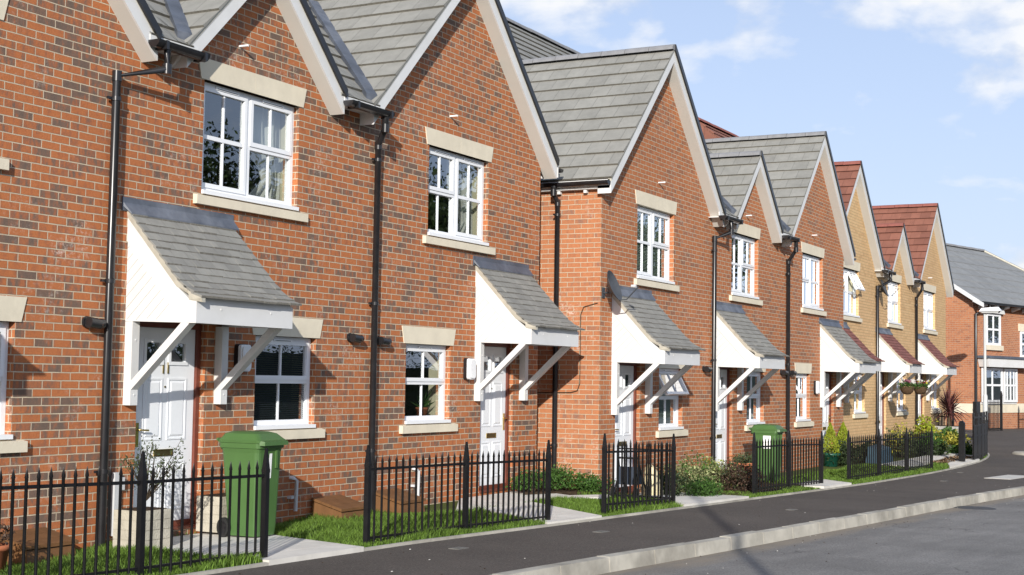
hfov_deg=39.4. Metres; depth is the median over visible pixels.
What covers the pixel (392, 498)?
meter box
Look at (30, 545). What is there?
meter box
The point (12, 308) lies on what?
window
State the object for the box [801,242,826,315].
window
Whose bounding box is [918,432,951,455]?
shrub
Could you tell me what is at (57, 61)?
terraced house
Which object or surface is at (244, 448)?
wheelie bin
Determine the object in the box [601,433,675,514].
railing
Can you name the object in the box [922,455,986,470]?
grass
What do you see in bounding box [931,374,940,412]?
window
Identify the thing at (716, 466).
shrub
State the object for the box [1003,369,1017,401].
window
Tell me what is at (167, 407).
door
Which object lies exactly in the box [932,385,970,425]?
cordyline
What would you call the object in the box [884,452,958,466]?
path
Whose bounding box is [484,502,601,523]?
path
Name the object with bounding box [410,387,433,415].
potted plant
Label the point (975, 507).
manhole cover
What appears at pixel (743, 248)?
window
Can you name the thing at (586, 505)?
grass
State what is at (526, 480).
shrub
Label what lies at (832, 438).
potted conifer
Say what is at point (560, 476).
shrub
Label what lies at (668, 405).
window
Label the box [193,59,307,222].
window
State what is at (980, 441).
fence
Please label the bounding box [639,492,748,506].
path
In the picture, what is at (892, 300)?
window
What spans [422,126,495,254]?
window
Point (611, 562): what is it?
kerb
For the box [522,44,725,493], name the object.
terraced house
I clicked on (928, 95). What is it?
sky
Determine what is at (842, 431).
potted conifer
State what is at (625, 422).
door
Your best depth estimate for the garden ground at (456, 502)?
24.33 m
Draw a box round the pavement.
[209,428,1023,574]
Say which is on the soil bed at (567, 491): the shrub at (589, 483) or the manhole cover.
the shrub at (589, 483)
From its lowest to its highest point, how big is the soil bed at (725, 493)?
0.260 m
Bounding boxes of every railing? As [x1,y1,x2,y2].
[0,448,269,574]
[363,440,551,543]
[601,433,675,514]
[752,431,823,493]
[847,426,932,479]
[938,406,953,425]
[987,391,1002,430]
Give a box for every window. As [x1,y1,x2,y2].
[0,0,8,170]
[0,295,27,452]
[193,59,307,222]
[252,317,324,438]
[399,326,457,433]
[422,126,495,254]
[634,189,679,291]
[656,364,688,437]
[729,223,762,305]
[744,368,765,430]
[794,363,813,426]
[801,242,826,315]
[843,261,864,321]
[853,374,867,417]
[887,274,903,328]
[896,372,908,415]
[923,284,937,334]
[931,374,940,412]
[981,368,1002,401]
[986,308,1004,350]
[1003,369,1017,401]
[1018,324,1023,356]
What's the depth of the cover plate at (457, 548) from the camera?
13.79 m
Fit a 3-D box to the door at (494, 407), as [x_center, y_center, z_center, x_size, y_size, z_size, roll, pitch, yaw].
[-0.275,1.842,20.445,0.170,2.107,0.960,-1,-4,28]
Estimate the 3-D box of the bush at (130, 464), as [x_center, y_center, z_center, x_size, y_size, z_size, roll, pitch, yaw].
[-3.376,1.683,13.350,0.613,0.609,0.775,-1,-4,28]
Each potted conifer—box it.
[823,423,840,466]
[836,422,851,464]
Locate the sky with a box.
[500,0,1023,268]
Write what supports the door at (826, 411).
in the terraced house at (824, 351)
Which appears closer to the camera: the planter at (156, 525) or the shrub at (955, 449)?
the planter at (156, 525)
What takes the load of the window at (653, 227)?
in the terraced house at (630, 195)
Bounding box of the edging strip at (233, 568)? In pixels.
[178,453,989,574]
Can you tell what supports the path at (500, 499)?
on the garden ground at (456, 502)
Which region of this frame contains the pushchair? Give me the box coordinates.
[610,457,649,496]
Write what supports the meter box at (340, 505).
on the garden ground at (456, 502)
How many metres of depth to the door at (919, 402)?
43.70 m
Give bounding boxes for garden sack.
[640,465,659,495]
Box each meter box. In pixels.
[0,527,78,564]
[311,494,363,519]
[376,488,425,512]
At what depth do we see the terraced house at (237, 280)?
15.31 m
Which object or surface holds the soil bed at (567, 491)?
on the garden ground at (456, 502)
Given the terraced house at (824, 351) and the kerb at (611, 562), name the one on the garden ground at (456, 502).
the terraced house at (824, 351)
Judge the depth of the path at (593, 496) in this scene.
20.38 m
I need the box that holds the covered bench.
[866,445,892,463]
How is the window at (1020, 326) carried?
in the brick house at (982, 278)
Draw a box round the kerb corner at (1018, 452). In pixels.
[1012,451,1023,454]
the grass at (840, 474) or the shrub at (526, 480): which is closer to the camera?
the shrub at (526, 480)
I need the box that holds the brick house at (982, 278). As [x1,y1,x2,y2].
[946,243,1023,429]
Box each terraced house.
[0,0,162,549]
[94,0,394,545]
[204,0,584,511]
[506,17,799,471]
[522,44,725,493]
[698,117,925,447]
[705,131,879,471]
[834,161,885,445]
[872,203,958,429]
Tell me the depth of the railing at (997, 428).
55.04 m
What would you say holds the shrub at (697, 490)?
on the garden ground at (456, 502)
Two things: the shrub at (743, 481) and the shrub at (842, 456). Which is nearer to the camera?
the shrub at (743, 481)
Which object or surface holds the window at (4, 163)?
in the terraced house at (57, 61)
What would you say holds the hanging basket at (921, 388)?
hanging from the terraced house at (894, 334)
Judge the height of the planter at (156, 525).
0.366 m
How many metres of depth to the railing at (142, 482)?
11.03 m
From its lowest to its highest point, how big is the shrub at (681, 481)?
0.600 m
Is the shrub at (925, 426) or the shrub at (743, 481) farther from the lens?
the shrub at (925, 426)
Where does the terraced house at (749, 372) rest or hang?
on the ground
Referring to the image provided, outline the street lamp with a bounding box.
[980,307,1001,422]
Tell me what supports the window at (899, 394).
in the terraced house at (894, 334)
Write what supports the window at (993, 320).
in the brick house at (982, 278)
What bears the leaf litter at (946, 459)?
on the garden ground at (456, 502)
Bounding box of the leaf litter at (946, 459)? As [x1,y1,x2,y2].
[929,454,971,463]
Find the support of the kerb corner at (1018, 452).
on the pavement
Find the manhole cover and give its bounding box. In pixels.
[954,506,995,509]
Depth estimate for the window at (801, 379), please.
31.20 m
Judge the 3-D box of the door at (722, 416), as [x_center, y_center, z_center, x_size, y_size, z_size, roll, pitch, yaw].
[3.876,2.500,26.609,0.170,2.072,0.960,-1,-4,28]
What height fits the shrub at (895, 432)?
0.992 m
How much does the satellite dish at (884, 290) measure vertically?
0.464 m
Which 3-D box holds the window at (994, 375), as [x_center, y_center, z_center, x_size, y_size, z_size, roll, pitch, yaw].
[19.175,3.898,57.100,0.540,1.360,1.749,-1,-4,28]
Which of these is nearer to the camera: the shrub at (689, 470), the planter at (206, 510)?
the planter at (206, 510)
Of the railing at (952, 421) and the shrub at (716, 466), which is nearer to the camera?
the shrub at (716, 466)
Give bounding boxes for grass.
[0,508,546,574]
[438,490,682,521]
[712,463,937,497]
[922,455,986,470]
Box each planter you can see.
[113,506,170,548]
[196,493,226,532]
[935,425,958,432]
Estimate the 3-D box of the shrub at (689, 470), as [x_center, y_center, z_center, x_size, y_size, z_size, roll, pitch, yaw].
[3.021,3.025,23.225,1.198,0.740,1.836,-1,-4,28]
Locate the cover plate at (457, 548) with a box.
[448,547,468,549]
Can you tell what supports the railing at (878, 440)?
on the garden ground at (456, 502)
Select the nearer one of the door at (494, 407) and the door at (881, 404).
the door at (494, 407)
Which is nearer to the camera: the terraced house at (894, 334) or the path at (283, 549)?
the path at (283, 549)
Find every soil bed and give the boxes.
[521,485,607,494]
[687,482,804,495]
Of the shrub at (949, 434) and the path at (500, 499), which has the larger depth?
the shrub at (949, 434)
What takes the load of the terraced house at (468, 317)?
on the garden ground at (456, 502)
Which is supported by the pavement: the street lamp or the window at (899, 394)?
the street lamp
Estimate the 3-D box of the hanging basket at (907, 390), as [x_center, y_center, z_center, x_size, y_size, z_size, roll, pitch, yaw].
[10.616,2.571,38.414,0.540,0.612,0.539,-1,-4,28]
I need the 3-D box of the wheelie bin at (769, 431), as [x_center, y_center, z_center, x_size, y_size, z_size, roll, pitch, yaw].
[4.735,3.061,26.507,0.601,1.051,0.468,-1,-4,28]
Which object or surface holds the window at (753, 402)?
in the terraced house at (749, 372)
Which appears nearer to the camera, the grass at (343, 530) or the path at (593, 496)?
the grass at (343, 530)
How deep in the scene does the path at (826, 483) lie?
25.62 m
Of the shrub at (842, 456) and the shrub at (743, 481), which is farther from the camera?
the shrub at (842, 456)
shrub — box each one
[505,466,555,491]
[540,462,581,489]
[573,471,615,491]
[656,463,692,495]
[663,450,740,492]
[680,475,725,496]
[700,457,735,486]
[704,454,769,490]
[733,452,751,478]
[823,439,862,465]
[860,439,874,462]
[882,422,920,456]
[911,414,940,439]
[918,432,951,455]
[938,426,971,451]
[948,441,971,454]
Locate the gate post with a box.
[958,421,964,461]
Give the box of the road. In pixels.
[599,495,1023,574]
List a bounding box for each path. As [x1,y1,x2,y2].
[156,532,363,565]
[456,491,563,510]
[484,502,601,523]
[551,494,607,498]
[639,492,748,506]
[802,479,851,488]
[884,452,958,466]
[948,454,979,467]
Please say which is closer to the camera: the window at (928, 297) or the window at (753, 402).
the window at (753, 402)
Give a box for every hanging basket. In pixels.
[898,374,917,394]
[912,373,929,394]
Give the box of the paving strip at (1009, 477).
[987,475,1023,479]
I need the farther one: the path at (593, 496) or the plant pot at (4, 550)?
the path at (593, 496)
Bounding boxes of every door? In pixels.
[133,321,201,529]
[479,343,511,492]
[614,362,639,493]
[716,367,729,467]
[822,371,830,450]
[879,372,883,444]
[918,374,921,428]
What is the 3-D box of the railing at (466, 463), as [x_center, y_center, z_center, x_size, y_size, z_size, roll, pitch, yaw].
[-0.508,2.196,15.304,0.109,1.130,3.587,-1,-4,31]
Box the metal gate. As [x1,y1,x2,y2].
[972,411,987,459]
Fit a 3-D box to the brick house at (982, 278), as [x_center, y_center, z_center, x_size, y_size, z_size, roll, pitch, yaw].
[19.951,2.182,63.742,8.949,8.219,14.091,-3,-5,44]
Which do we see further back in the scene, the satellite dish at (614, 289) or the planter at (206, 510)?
the satellite dish at (614, 289)
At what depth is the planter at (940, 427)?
43.35 m
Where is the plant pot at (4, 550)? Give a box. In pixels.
[0,518,14,572]
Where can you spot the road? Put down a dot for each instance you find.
(979, 542)
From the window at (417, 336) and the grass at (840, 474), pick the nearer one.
the window at (417, 336)
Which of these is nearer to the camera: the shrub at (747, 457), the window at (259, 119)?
the window at (259, 119)
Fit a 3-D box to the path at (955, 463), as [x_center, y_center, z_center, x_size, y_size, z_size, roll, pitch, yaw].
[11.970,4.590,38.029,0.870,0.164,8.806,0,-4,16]
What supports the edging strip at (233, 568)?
on the garden ground at (456, 502)
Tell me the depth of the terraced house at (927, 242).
44.73 m
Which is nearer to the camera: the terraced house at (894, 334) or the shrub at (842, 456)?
the shrub at (842, 456)
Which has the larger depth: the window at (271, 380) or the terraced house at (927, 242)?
the terraced house at (927, 242)
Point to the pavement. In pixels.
(501, 552)
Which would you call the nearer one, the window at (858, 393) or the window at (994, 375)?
the window at (858, 393)
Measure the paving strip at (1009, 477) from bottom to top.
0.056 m
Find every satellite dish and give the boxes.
[602,270,637,300]
[879,280,898,295]
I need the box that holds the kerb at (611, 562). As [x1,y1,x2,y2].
[492,486,1023,574]
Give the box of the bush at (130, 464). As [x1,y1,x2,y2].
[112,434,189,500]
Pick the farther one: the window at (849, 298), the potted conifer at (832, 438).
the window at (849, 298)
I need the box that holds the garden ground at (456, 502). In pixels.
[151,450,985,573]
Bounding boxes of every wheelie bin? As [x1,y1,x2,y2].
[216,431,288,536]
[749,424,786,480]
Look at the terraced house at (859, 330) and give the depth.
37.12 m
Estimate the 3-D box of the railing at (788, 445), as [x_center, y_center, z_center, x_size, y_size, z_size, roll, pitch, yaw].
[4.718,2.998,24.288,0.060,1.161,3.646,-1,-4,29]

